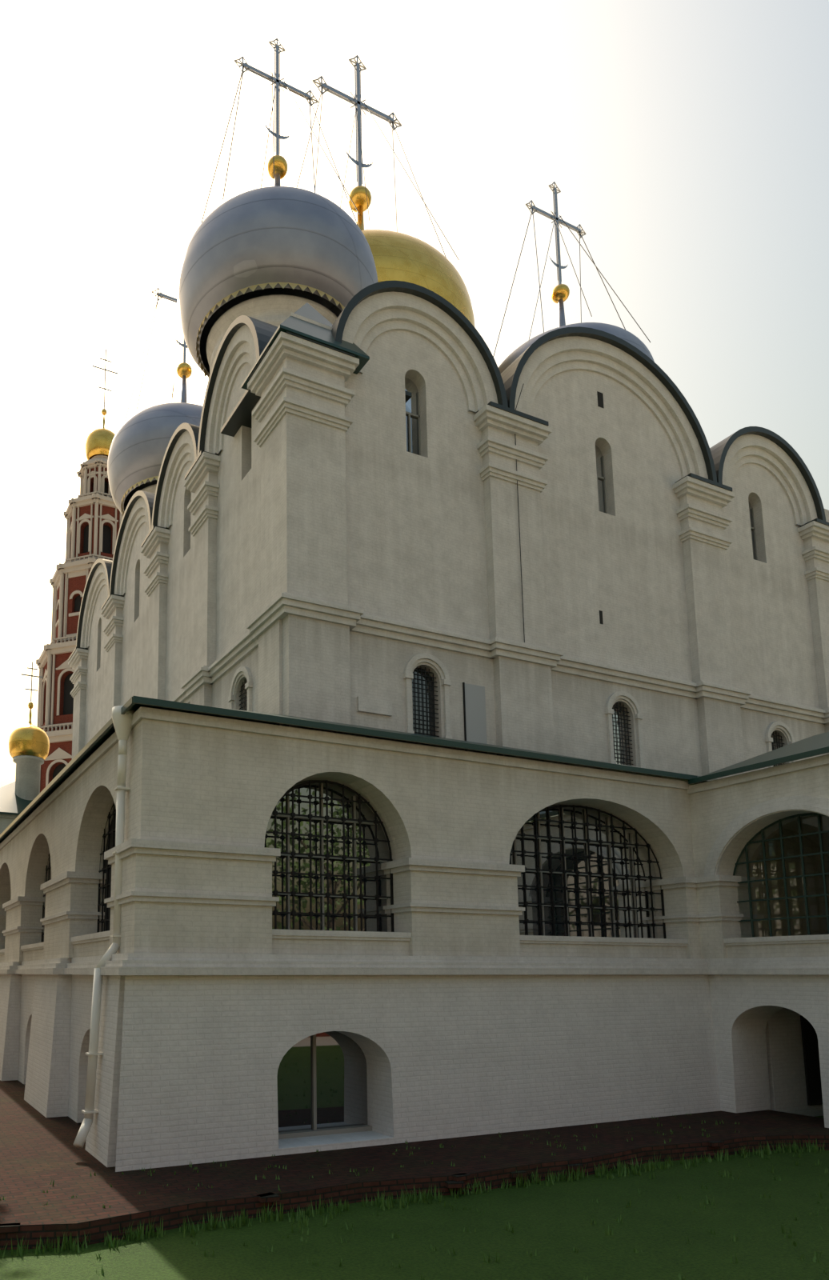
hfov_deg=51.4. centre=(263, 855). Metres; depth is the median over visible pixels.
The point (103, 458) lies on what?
bell tower stone
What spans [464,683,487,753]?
grey panel
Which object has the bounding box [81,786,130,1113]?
brackets
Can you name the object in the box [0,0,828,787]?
sky
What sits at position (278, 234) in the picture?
grey domes
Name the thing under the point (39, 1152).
brick paving
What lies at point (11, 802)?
gallery roof
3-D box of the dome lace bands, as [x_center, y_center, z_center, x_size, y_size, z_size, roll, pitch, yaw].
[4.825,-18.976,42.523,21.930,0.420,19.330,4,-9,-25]
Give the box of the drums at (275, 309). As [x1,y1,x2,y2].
[12,294,337,799]
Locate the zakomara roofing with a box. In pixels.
[68,280,828,660]
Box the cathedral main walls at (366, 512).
[72,312,828,785]
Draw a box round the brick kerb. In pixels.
[0,1135,828,1250]
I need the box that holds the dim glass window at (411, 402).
[244,377,779,766]
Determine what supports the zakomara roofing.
on the cathedral main walls at (366, 512)
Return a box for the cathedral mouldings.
[0,292,828,975]
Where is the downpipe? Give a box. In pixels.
[73,705,135,1147]
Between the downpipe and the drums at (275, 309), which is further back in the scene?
the drums at (275, 309)
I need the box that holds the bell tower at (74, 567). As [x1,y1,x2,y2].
[36,459,123,792]
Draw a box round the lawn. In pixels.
[0,1116,828,1279]
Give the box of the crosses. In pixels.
[20,38,585,701]
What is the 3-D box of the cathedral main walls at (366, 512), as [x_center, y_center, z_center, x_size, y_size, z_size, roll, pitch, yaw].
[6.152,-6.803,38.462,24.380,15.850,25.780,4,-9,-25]
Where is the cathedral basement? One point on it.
(187, 1070)
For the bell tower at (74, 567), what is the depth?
100.83 m
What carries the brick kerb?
on the lawn
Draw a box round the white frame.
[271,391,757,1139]
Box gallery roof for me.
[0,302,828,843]
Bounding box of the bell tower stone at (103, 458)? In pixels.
[84,455,107,462]
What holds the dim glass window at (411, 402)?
attached to the cathedral main walls at (366, 512)
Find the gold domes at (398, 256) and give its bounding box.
[8,155,569,760]
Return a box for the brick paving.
[0,1080,828,1225]
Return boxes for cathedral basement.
[0,973,828,1171]
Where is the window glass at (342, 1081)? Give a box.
[264,780,657,1132]
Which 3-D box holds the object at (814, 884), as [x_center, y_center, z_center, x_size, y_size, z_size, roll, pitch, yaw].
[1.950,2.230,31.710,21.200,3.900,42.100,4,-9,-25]
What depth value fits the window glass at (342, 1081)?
15.96 m
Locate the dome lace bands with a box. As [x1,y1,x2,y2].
[120,282,344,515]
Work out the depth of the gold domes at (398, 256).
39.08 m
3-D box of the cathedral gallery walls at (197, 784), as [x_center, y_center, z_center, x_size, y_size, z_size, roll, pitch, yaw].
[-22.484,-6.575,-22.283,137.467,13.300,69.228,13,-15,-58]
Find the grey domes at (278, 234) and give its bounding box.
[107,172,654,514]
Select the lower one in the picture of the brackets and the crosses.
the brackets
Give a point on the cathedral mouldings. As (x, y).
(370, 319)
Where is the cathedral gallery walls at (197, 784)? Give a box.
[0,718,828,962]
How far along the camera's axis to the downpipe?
13.93 m

